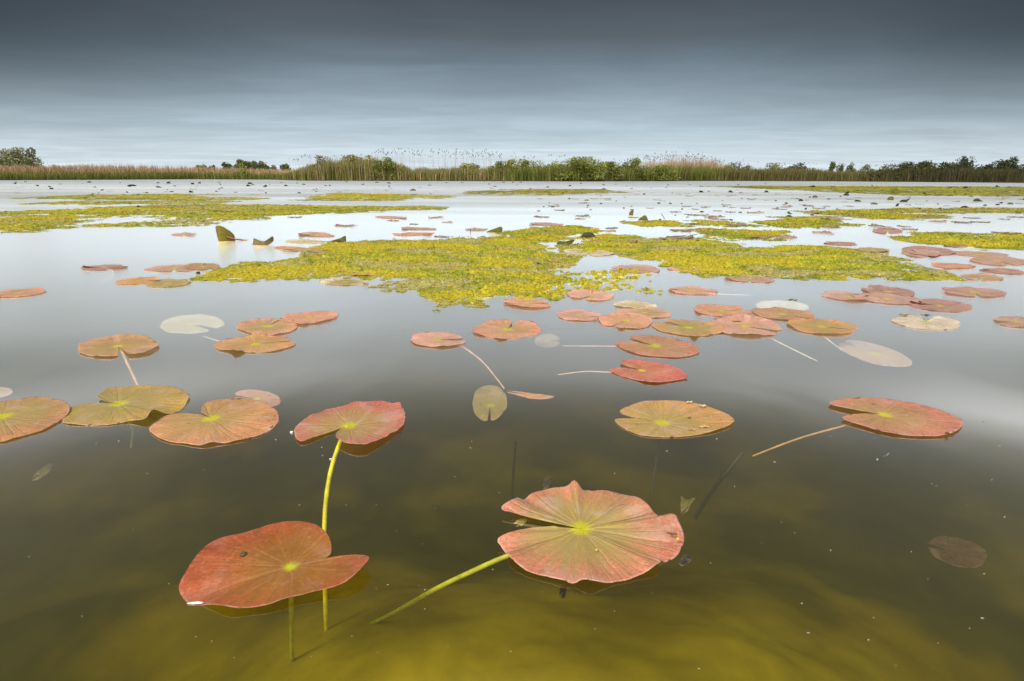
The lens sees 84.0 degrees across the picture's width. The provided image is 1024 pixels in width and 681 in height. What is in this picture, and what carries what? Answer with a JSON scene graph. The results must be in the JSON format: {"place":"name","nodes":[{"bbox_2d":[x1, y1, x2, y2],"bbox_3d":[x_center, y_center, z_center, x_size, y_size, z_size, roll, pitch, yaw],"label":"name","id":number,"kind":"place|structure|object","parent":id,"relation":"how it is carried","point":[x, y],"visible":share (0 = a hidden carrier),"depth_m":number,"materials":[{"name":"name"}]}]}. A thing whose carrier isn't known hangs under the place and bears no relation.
{"place":"outdoors","nodes":[
{"label":"outdoors","id":0,"kind":"place"},
{"bbox_2d":[0,184,1023,680],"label":"water","id":1,"kind":"structure","parent":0,"point":[110,532],"depth_m":2.07,"materials":[{"name":"liquid"}]},
{"bbox_2d":[294,400,405,630],"bbox_3d":[-0.320,0.303,1.059,0.193,0.293,0.353,6,17,19],"label":"lily pad","id":2,"kind":"object","parent":1,"relation":"on","point":[363,422],"visible":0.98,"depth_m":1.06,"materials":[{"name":"red plant"}]},
{"bbox_2d":[0,177,1023,186],"bbox_3d":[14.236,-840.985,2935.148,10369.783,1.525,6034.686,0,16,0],"label":"bank","id":3,"kind":"structure","parent":0,"point":[295,182],"depth_m":71.52,"materials":[{"name":"soil"}]},
{"bbox_2d":[0,148,28,167],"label":"willow bush","id":4,"kind":"object","parent":3,"relation":"on","point":[6,160],"visible":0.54,"depth_m":63.24,"materials":[{"name":"green plant"}]},
{"bbox_2d":[10,147,43,167],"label":"willow bush","id":5,"kind":"object","parent":3,"relation":"on","point":[27,159],"visible":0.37,"depth_m":66.10,"materials":[{"name":"green plant"}]},
{"bbox_2d":[0,163,300,175],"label":"dry reeds","id":6,"kind":"object","parent":3,"relation":"on","point":[39,169],"visible":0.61,"depth_m":76.00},
{"bbox_2d":[368,157,404,179],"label":"willow bush","id":7,"kind":"object","parent":3,"relation":"on","point":[389,159],"visible":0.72,"depth_m":66.83,"materials":[{"name":"green plant"}]},
{"bbox_2d":[290,148,573,169],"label":"plume reeds","id":8,"kind":"object","parent":3,"relation":"on","point":[461,162],"visible":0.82,"depth_m":70.16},
{"bbox_2d":[486,158,521,176],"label":"willow bush","id":9,"kind":"object","parent":3,"relation":"on","point":[498,164],"visible":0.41,"depth_m":68.80,"materials":[{"name":"green plant"}]},
{"bbox_2d":[517,159,545,174],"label":"willow bush","id":10,"kind":"object","parent":3,"relation":"on","point":[525,163],"visible":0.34,"depth_m":69.91,"materials":[{"name":"green plant"}]},
{"bbox_2d":[544,156,607,179],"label":"willow bush","id":11,"kind":"object","parent":3,"relation":"on","point":[582,162],"visible":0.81,"depth_m":69.30,"materials":[{"name":"green plant"}]},
{"bbox_2d":[597,161,625,179],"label":"willow bush","id":12,"kind":"object","parent":3,"relation":"on","point":[610,166],"visible":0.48,"depth_m":73.32,"materials":[{"name":"green plant"}]},
{"bbox_2d":[620,157,648,178],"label":"willow bush","id":13,"kind":"object","parent":3,"relation":"on","point":[636,163],"visible":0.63,"depth_m":77.20,"materials":[{"name":"green plant"}]},
{"bbox_2d":[650,165,679,180],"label":"willow bush","id":14,"kind":"object","parent":3,"relation":"on","point":[664,173],"visible":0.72,"depth_m":80.02,"materials":[{"name":"green plant"}]},
{"bbox_2d":[618,151,724,169],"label":"plume reeds","id":15,"kind":"object","parent":3,"relation":"on","point":[681,158],"visible":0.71,"depth_m":87.90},
{"bbox_2d":[639,156,730,169],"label":"straw reeds","id":16,"kind":"object","parent":3,"relation":"on","point":[682,163],"visible":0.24,"depth_m":89.35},
{"bbox_2d":[887,161,925,179],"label":"dark bush","id":17,"kind":"object","parent":3,"relation":"on","point":[904,165],"visible":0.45,"depth_m":84.49,"materials":[{"name":"green plant"}]},
{"bbox_2d":[907,160,939,179],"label":"dark bush","id":18,"kind":"object","parent":3,"relation":"on","point":[928,163],"visible":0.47,"depth_m":82.20,"materials":[{"name":"green plant"}]},
{"bbox_2d":[923,161,960,179],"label":"dark bush","id":19,"kind":"object","parent":3,"relation":"on","point":[945,164],"visible":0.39,"depth_m":79.99,"materials":[{"name":"green plant"}]},
{"bbox_2d":[957,156,982,170],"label":"dark tree","id":20,"kind":"object","parent":3,"relation":"on","point":[964,162],"visible":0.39,"depth_m":79.52,"materials":[{"name":"green plant"}]},
{"bbox_2d":[996,156,1022,168],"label":"dark tree","id":21,"kind":"object","parent":3,"relation":"on","point":[1004,164],"visible":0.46,"depth_m":75.08,"materials":[{"name":"green plant"}]},
{"bbox_2d":[0,0,1023,173],"label":"sky","id":22,"kind":"structure","parent":0,"point":[174,83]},
{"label":"water","id":23,"kind":"structure","parent":0,"visible":0},
{"bbox_2d":[0,288,45,296],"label":"lily pad","id":24,"kind":"object","parent":23,"relation":"on","point":[21,292],"visible":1,"depth_m":2.26,"materials":[{"name":"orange plant"}]},
{"bbox_2d":[0,396,69,441],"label":"lily pad","id":25,"kind":"object","parent":23,"relation":"on","point":[25,416],"visible":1,"depth_m":1.11,"materials":[{"name":"orange plant"}]},
{"bbox_2d":[31,463,53,480],"bbox_3d":[-0.874,0.244,1.063,0.021,0.003,0.065,-4,17,-16],"label":"sunken leaf","id":26,"kind":"object","parent":23,"relation":"in","point":[44,470],"visible":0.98,"depth_m":1.06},
{"bbox_2d":[0,214,111,232],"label":"weed mat","id":27,"kind":"object","parent":23,"relation":"on","point":[49,221],"visible":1,"depth_m":5.62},
{"bbox_2d":[81,264,127,282],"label":"lily pad","id":28,"kind":"object","parent":23,"relation":"on","point":[99,267],"visible":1,"depth_m":2.88,"materials":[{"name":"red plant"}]},
{"bbox_2d":[78,334,158,384],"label":"lily pad","id":29,"kind":"object","parent":23,"relation":"on","point":[127,343],"visible":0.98,"depth_m":1.55,"materials":[{"name":"orange plant"}]},
{"bbox_2d":[62,385,188,447],"bbox_3d":[-0.776,0.168,1.178,0.231,0.104,0.216,0,16,0],"label":"lily pad","id":30,"kind":"object","parent":23,"relation":"on","point":[139,402],"visible":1,"depth_m":1.16,"materials":[{"name":"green plant"}]},
{"bbox_2d":[19,199,240,204],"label":"weed mat","id":31,"kind":"object","parent":23,"relation":"on","point":[188,201],"visible":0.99,"depth_m":9.91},
{"bbox_2d":[116,277,159,283],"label":"lily pad","id":32,"kind":"object","parent":23,"relation":"on","point":[139,280],"visible":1,"depth_m":2.52,"materials":[{"name":"orange plant"}]},
{"bbox_2d":[17,194,269,200],"bbox_3d":[-7.873,-3.273,12.902,5.562,0.025,4.461,0,16,0],"label":"weed mat","id":33,"kind":"object","parent":23,"relation":"on","point":[145,197],"visible":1,"depth_m":12.28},
{"bbox_2d":[0,171,305,180],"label":"green sedge","id":34,"kind":"object","parent":23,"relation":"on","point":[42,175],"visible":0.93,"depth_m":74.27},
{"bbox_2d":[145,279,190,287],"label":"lily pad","id":35,"kind":"object","parent":23,"relation":"on","point":[172,282],"visible":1,"depth_m":2.47,"materials":[{"name":"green plant"}]},
{"bbox_2d":[144,264,196,271],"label":"lily pad","id":36,"kind":"object","parent":23,"relation":"on","point":[178,267],"visible":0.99,"depth_m":2.87,"materials":[{"name":"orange plant"}]},
{"bbox_2d":[74,214,270,226],"bbox_3d":[-3.381,-1.285,6.030,1.471,0.021,1.805,0,16,0],"label":"weed mat","id":37,"kind":"object","parent":23,"relation":"on","point":[179,220],"visible":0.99,"depth_m":5.72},
{"bbox_2d":[160,314,224,333],"bbox_3d":[-1.120,-0.059,1.988,0.190,0.004,0.315,-14,21,-41],"label":"sunken leaf","id":38,"kind":"object","parent":23,"relation":"in","point":[181,324],"visible":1,"depth_m":1.99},
{"bbox_2d":[183,263,220,269],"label":"lily pad","id":39,"kind":"object","parent":23,"relation":"on","point":[199,266],"visible":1,"depth_m":2.93,"materials":[{"name":"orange plant"}]},
{"bbox_2d":[149,398,278,444],"bbox_3d":[-0.554,0.153,1.081,0.228,0.006,0.202,11,19,33],"label":"lily pad","id":40,"kind":"object","parent":23,"relation":"on","point":[231,420],"visible":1,"depth_m":1.07,"materials":[{"name":"orange plant"}]},
{"bbox_2d":[0,204,448,217],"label":"weed mat","id":41,"kind":"object","parent":23,"relation":"on","point":[181,211],"visible":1,"depth_m":7.68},
{"bbox_2d":[215,225,252,243],"bbox_3d":[-2.001,-0.770,4.131,0.261,0.132,0.038,-7,18,-24],"label":"raised leaf","id":42,"kind":"object","parent":23,"relation":"on","point":[224,235],"visible":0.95,"depth_m":4.10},
{"bbox_2d":[203,333,295,352],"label":"lily pad","id":43,"kind":"object","parent":23,"relation":"on","point":[250,343],"visible":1,"depth_m":1.58,"materials":[{"name":"orange plant"}]},
{"bbox_2d":[235,389,280,406],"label":"lily pad","id":44,"kind":"object","parent":23,"relation":"in","point":[270,398],"visible":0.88,"depth_m":1.29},
{"bbox_2d":[237,318,297,334],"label":"lily pad","id":45,"kind":"object","parent":23,"relation":"on","point":[258,325],"visible":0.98,"depth_m":1.76,"materials":[{"name":"orange plant"}]},
{"bbox_2d":[179,521,369,661],"bbox_3d":[-0.284,0.392,0.710,0.204,0.276,0.161,9,18,29],"label":"lily pad","id":46,"kind":"object","parent":23,"relation":"on","point":[263,571],"visible":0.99,"depth_m":0.67,"materials":[{"name":"red plant"}]},
{"bbox_2d":[274,246,326,251],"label":"lily pad","id":47,"kind":"object","parent":23,"relation":"on","point":[300,249],"visible":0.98,"depth_m":3.65,"materials":[{"name":"orange plant"}]},
{"bbox_2d":[286,239,325,243],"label":"lily pad","id":48,"kind":"object","parent":23,"relation":"on","point":[301,241],"visible":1,"depth_m":4.09,"materials":[{"name":"beige plant"}]},
{"bbox_2d":[280,311,337,323],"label":"lily pad","id":49,"kind":"object","parent":23,"relation":"on","point":[309,317],"visible":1,"depth_m":1.89,"materials":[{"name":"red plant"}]},
{"bbox_2d":[319,278,367,284],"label":"lily pad","id":50,"kind":"object","parent":23,"relation":"on","point":[332,281],"visible":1,"depth_m":2.51,"materials":[{"name":"yellow plant"}]},
{"bbox_2d":[295,192,449,200],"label":"weed mat","id":51,"kind":"object","parent":23,"relation":"on","point":[350,196],"visible":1,"depth_m":12.83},
{"bbox_2d":[188,236,583,307],"bbox_3d":[-0.531,-0.488,3.277,1.923,0.026,2.586,0,16,0],"label":"weed mat","id":52,"kind":"object","parent":23,"relation":"on","point":[390,257],"visible":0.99,"depth_m":2.93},
{"bbox_2d":[289,157,511,180],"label":"mixed reeds","id":53,"kind":"object","parent":23,"relation":"on","point":[345,170],"visible":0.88,"depth_m":67.15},
{"bbox_2d":[411,332,504,388],"bbox_3d":[-0.140,0.046,1.606,0.344,0.089,0.142,8,18,26],"label":"lily pad","id":54,"kind":"object","parent":23,"relation":"on","point":[431,339],"visible":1,"depth_m":1.62,"materials":[{"name":"pink plant"}]},
{"bbox_2d":[473,385,506,420],"bbox_3d":[-0.055,0.151,1.414,0.086,0.005,0.233,0,16,0],"label":"sunken leaf","id":55,"kind":"object","parent":23,"relation":"in","point":[492,398],"visible":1,"depth_m":1.41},
{"bbox_2d":[472,320,541,338],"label":"lily pad","id":56,"kind":"object","parent":23,"relation":"on","point":[518,329],"visible":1,"depth_m":1.74,"materials":[{"name":"orange plant"}]},
{"bbox_2d":[511,441,516,498],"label":"sunken stalk","id":57,"kind":"object","parent":23,"relation":"in","point":[513,473],"visible":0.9,"depth_m":1.53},
{"bbox_2d":[370,480,683,623],"bbox_3d":[-0.012,0.359,0.780,0.467,0.264,0.208,0,16,0],"label":"lily pad","id":58,"kind":"object","parent":23,"relation":"on","point":[627,537],"visible":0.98,"depth_m":0.74,"materials":[{"name":"red plant"}]},
{"bbox_2d":[503,299,550,306],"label":"lily pad","id":59,"kind":"object","parent":23,"relation":"on","point":[528,302],"visible":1,"depth_m":2.10,"materials":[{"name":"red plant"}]},
{"bbox_2d":[507,391,553,398],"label":"sunken leaf","id":60,"kind":"object","parent":23,"relation":"in","point":[533,396],"visible":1,"depth_m":1.25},
{"bbox_2d":[463,189,629,195],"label":"weed mat","id":61,"kind":"object","parent":23,"relation":"on","point":[541,191],"visible":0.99,"depth_m":17.93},
{"bbox_2d":[534,334,559,347],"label":"sunken leaf","id":62,"kind":"object","parent":23,"relation":"in","point":[544,340],"visible":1,"depth_m":1.95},
{"bbox_2d":[495,225,602,241],"bbox_3d":[0.334,-0.932,4.834,0.973,0.027,1.550,0,16,0],"label":"weed mat","id":63,"kind":"object","parent":23,"relation":"on","point":[543,234],"visible":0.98,"depth_m":4.73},
{"bbox_2d":[557,309,601,320],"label":"lily pad","id":64,"kind":"object","parent":23,"relation":"on","point":[578,314],"visible":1,"depth_m":1.92,"materials":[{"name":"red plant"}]},
{"bbox_2d":[505,268,661,298],"bbox_3d":[0.297,-0.270,2.534,0.759,0.022,0.754,0,16,0],"label":"weed mat","id":65,"kind":"object","parent":23,"relation":"on","point":[583,281],"visible":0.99,"depth_m":2.51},
{"bbox_2d":[564,248,613,255],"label":"lily pad","id":66,"kind":"object","parent":23,"relation":"on","point":[599,253],"visible":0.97,"depth_m":3.52,"materials":[{"name":"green plant"}]},
{"bbox_2d":[566,289,614,300],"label":"lily pad","id":67,"kind":"object","parent":23,"relation":"on","point":[597,295],"visible":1,"depth_m":2.25,"materials":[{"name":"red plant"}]},
{"bbox_2d":[489,163,730,180],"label":"young reeds","id":68,"kind":"object","parent":23,"relation":"on","point":[702,172],"visible":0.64,"depth_m":72.58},
{"bbox_2d":[558,359,687,381],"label":"lily pad","id":69,"kind":"object","parent":23,"relation":"on","point":[648,371],"visible":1,"depth_m":1.37,"materials":[{"name":"red plant"}]},
{"bbox_2d":[598,312,652,328],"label":"lily pad","id":70,"kind":"object","parent":23,"relation":"on","point":[637,320],"visible":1,"depth_m":1.85,"materials":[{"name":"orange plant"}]},
{"bbox_2d":[563,335,698,356],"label":"lily pad","id":71,"kind":"object","parent":23,"relation":"on","point":[660,346],"visible":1,"depth_m":1.57,"materials":[{"name":"orange plant"}]},
{"bbox_2d":[610,265,659,272],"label":"lily pad","id":72,"kind":"object","parent":23,"relation":"on","point":[648,268],"visible":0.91,"depth_m":2.92,"materials":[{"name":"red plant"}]},
{"bbox_2d":[612,300,657,308],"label":"lily pad","id":73,"kind":"object","parent":23,"relation":"on","point":[630,303],"visible":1,"depth_m":2.09,"materials":[{"name":"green plant"}]},
{"bbox_2d":[618,306,670,317],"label":"lily pad","id":74,"kind":"object","parent":23,"relation":"on","point":[649,311],"visible":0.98,"depth_m":1.98,"materials":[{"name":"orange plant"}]},
{"bbox_2d":[619,220,694,226],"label":"weed mat","id":75,"kind":"object","parent":23,"relation":"on","point":[654,223],"visible":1,"depth_m":5.76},
{"bbox_2d":[615,400,733,499],"bbox_3d":[0.312,0.226,1.131,0.230,0.165,0.176,0,16,0],"label":"lily pad","id":76,"kind":"object","parent":23,"relation":"on","point":[674,421],"visible":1,"depth_m":1.10,"materials":[{"name":"orange plant"}]},
{"bbox_2d":[652,319,723,335],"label":"lily pad","id":77,"kind":"object","parent":23,"relation":"on","point":[699,328],"visible":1,"depth_m":1.76,"materials":[{"name":"orange plant"}]},
{"bbox_2d":[668,286,751,295],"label":"lily pad","id":78,"kind":"object","parent":23,"relation":"on","point":[691,290],"visible":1,"depth_m":2.35,"materials":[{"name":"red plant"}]},
{"bbox_2d":[693,452,743,519],"bbox_3d":[0.509,0.360,1.399,0.130,0.166,0.017,-5,17,-18],"label":"sunken stalk","id":79,"kind":"object","parent":23,"relation":"in","point":[714,488],"visible":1,"depth_m":1.39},
{"bbox_2d":[694,304,751,316],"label":"lily pad","id":80,"kind":"object","parent":23,"relation":"on","point":[713,309],"visible":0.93,"depth_m":2.02,"materials":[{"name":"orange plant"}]},
{"bbox_2d":[684,219,768,226],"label":"weed mat","id":81,"kind":"object","parent":23,"relation":"on","point":[709,222],"visible":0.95,"depth_m":5.81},
{"bbox_2d":[686,227,791,240],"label":"weed mat","id":82,"kind":"object","parent":23,"relation":"on","point":[732,233],"visible":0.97,"depth_m":4.75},
{"bbox_2d":[726,274,774,282],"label":"lily pad","id":83,"kind":"object","parent":23,"relation":"on","point":[761,279],"visible":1,"depth_m":2.61,"materials":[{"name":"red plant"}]},
{"bbox_2d":[554,233,968,280],"bbox_3d":[1.289,-0.593,3.658,2.030,0.029,2.207,0,16,0],"label":"weed mat","id":84,"kind":"object","parent":23,"relation":"on","point":[806,259],"visible":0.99,"depth_m":3.25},
{"bbox_2d":[711,314,816,361],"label":"lily pad","id":85,"kind":"object","parent":23,"relation":"on","point":[738,327],"visible":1,"depth_m":1.79,"materials":[{"name":"pink plant"}]},
{"bbox_2d":[756,300,808,310],"bbox_3d":[1.065,-0.135,2.245,0.182,0.004,0.237,11,19,34],"label":"sunken leaf","id":86,"kind":"object","parent":23,"relation":"in","point":[784,304],"visible":0.81,"depth_m":2.27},
{"bbox_2d":[751,307,814,319],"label":"lily pad","id":87,"kind":"object","parent":23,"relation":"on","point":[778,313],"visible":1,"depth_m":1.95,"materials":[{"name":"orange plant"}]},
{"bbox_2d":[749,215,865,227],"bbox_3d":[3.226,-1.306,6.173,1.078,0.028,2.176,10,19,31],"label":"weed mat","id":88,"kind":"object","parent":23,"relation":"on","point":[811,221],"visible":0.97,"depth_m":5.95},
{"bbox_2d":[717,167,912,181],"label":"olive sedge","id":89,"kind":"object","parent":23,"relation":"on","point":[765,174],"visible":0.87,"depth_m":92.44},
{"bbox_2d":[787,318,857,351],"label":"lily pad","id":90,"kind":"object","parent":23,"relation":"on","point":[811,325],"visible":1,"depth_m":1.79,"materials":[{"name":"orange plant"}]},
{"bbox_2d":[822,290,879,301],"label":"lily pad","id":91,"kind":"object","parent":23,"relation":"on","point":[834,294],"visible":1,"depth_m":2.25,"materials":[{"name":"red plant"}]},
{"bbox_2d":[752,397,962,456],"bbox_3d":[0.664,0.175,1.128,0.409,0.069,0.192,0,16,0],"label":"lily pad","id":92,"kind":"object","parent":23,"relation":"on","point":[901,417],"visible":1,"depth_m":1.10,"materials":[{"name":"red plant"}]},
{"bbox_2d":[721,186,1023,196],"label":"weed mat","id":93,"kind":"object","parent":23,"relation":"on","point":[947,190],"visible":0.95,"depth_m":23.69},
{"bbox_2d":[793,208,953,218],"bbox_3d":[4.927,-1.714,7.617,1.918,0.027,2.503,0,16,0],"label":"weed mat","id":94,"kind":"object","parent":23,"relation":"on","point":[874,213],"visible":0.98,"depth_m":7.41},
{"bbox_2d":[839,340,911,366],"bbox_3d":[1.068,0.035,1.688,0.165,0.004,0.270,0,16,0],"label":"sunken leaf","id":95,"kind":"object","parent":23,"relation":"in","point":[882,355],"visible":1,"depth_m":1.67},
{"bbox_2d":[853,292,921,304],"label":"lily pad","id":96,"kind":"object","parent":23,"relation":"on","point":[890,298],"visible":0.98,"depth_m":2.20,"materials":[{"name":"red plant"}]},
{"bbox_2d":[861,285,914,296],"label":"lily pad","id":97,"kind":"object","parent":23,"relation":"on","point":[898,291],"visible":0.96,"depth_m":2.37,"materials":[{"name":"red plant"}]},
{"bbox_2d":[902,249,940,257],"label":"lily pad","id":98,"kind":"object","parent":23,"relation":"on","point":[922,251],"visible":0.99,"depth_m":3.58,"materials":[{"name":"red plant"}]},
{"bbox_2d":[891,315,959,329],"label":"lily pad","id":99,"kind":"object","parent":23,"relation":"on","point":[932,323],"visible":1,"depth_m":1.84,"materials":[{"name":"beige plant"}]},
{"bbox_2d":[902,246,956,255],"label":"lily pad","id":100,"kind":"object","parent":23,"relation":"on","point":[943,251],"visible":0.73,"depth_m":3.75,"materials":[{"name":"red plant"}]},
{"bbox_2d":[908,299,972,311],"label":"lily pad","id":101,"kind":"object","parent":23,"relation":"on","point":[944,305],"visible":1,"depth_m":2.09,"materials":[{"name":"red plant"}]},
{"bbox_2d":[876,207,1023,213],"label":"weed mat","id":102,"kind":"object","parent":23,"relation":"on","point":[960,210],"visible":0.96,"depth_m":8.34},
{"bbox_2d":[877,165,1023,182],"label":"dark sedge","id":103,"kind":"object","parent":23,"relation":"on","point":[963,174],"visible":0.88,"depth_m":77.13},
{"bbox_2d":[931,262,973,267],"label":"lily pad","id":104,"kind":"object","parent":23,"relation":"on","point":[950,265],"visible":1,"depth_m":3.05,"materials":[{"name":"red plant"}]},
{"bbox_2d":[887,231,1023,250],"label":"weed mat","id":105,"kind":"object","parent":23,"relation":"on","point":[1006,240],"visible":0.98,"depth_m":4.32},
{"bbox_2d":[928,536,985,567],"bbox_3d":[0.919,0.436,1.176,0.123,0.004,0.090,-10,19,-31],"label":"sunken leaf","id":106,"kind":"object","parent":23,"relation":"in","point":[965,554],"visible":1,"depth_m":1.17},
{"bbox_2d":[942,286,1006,296],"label":"lily pad","id":107,"kind":"object","parent":23,"relation":"on","point":[967,291],"visible":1,"depth_m":2.34,"materials":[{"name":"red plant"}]},
{"bbox_2d":[952,251,1008,256],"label":"lily pad","id":108,"kind":"object","parent":23,"relation":"on","point":[971,253],"visible":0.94,"depth_m":3.53,"materials":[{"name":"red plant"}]},
{"bbox_2d":[960,273,1003,281],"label":"lily pad","id":109,"kind":"object","parent":23,"relation":"on","point":[987,277],"visible":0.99,"depth_m":2.69,"materials":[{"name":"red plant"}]},
{"bbox_2d":[970,256,1023,264],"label":"lily pad","id":110,"kind":"object","parent":23,"relation":"on","point":[992,260],"visible":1,"depth_m":3.24,"materials":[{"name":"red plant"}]},
{"bbox_2d":[980,268,1023,273],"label":"lily pad","id":111,"kind":"object","parent":23,"relation":"on","point":[1005,271],"visible":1,"depth_m":2.88,"materials":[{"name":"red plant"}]},
{"bbox_2d":[993,316,1023,326],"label":"lily pad","id":112,"kind":"object","parent":23,"relation":"on","point":[1015,321],"visible":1,"depth_m":1.87,"materials":[{"name":"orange plant"}]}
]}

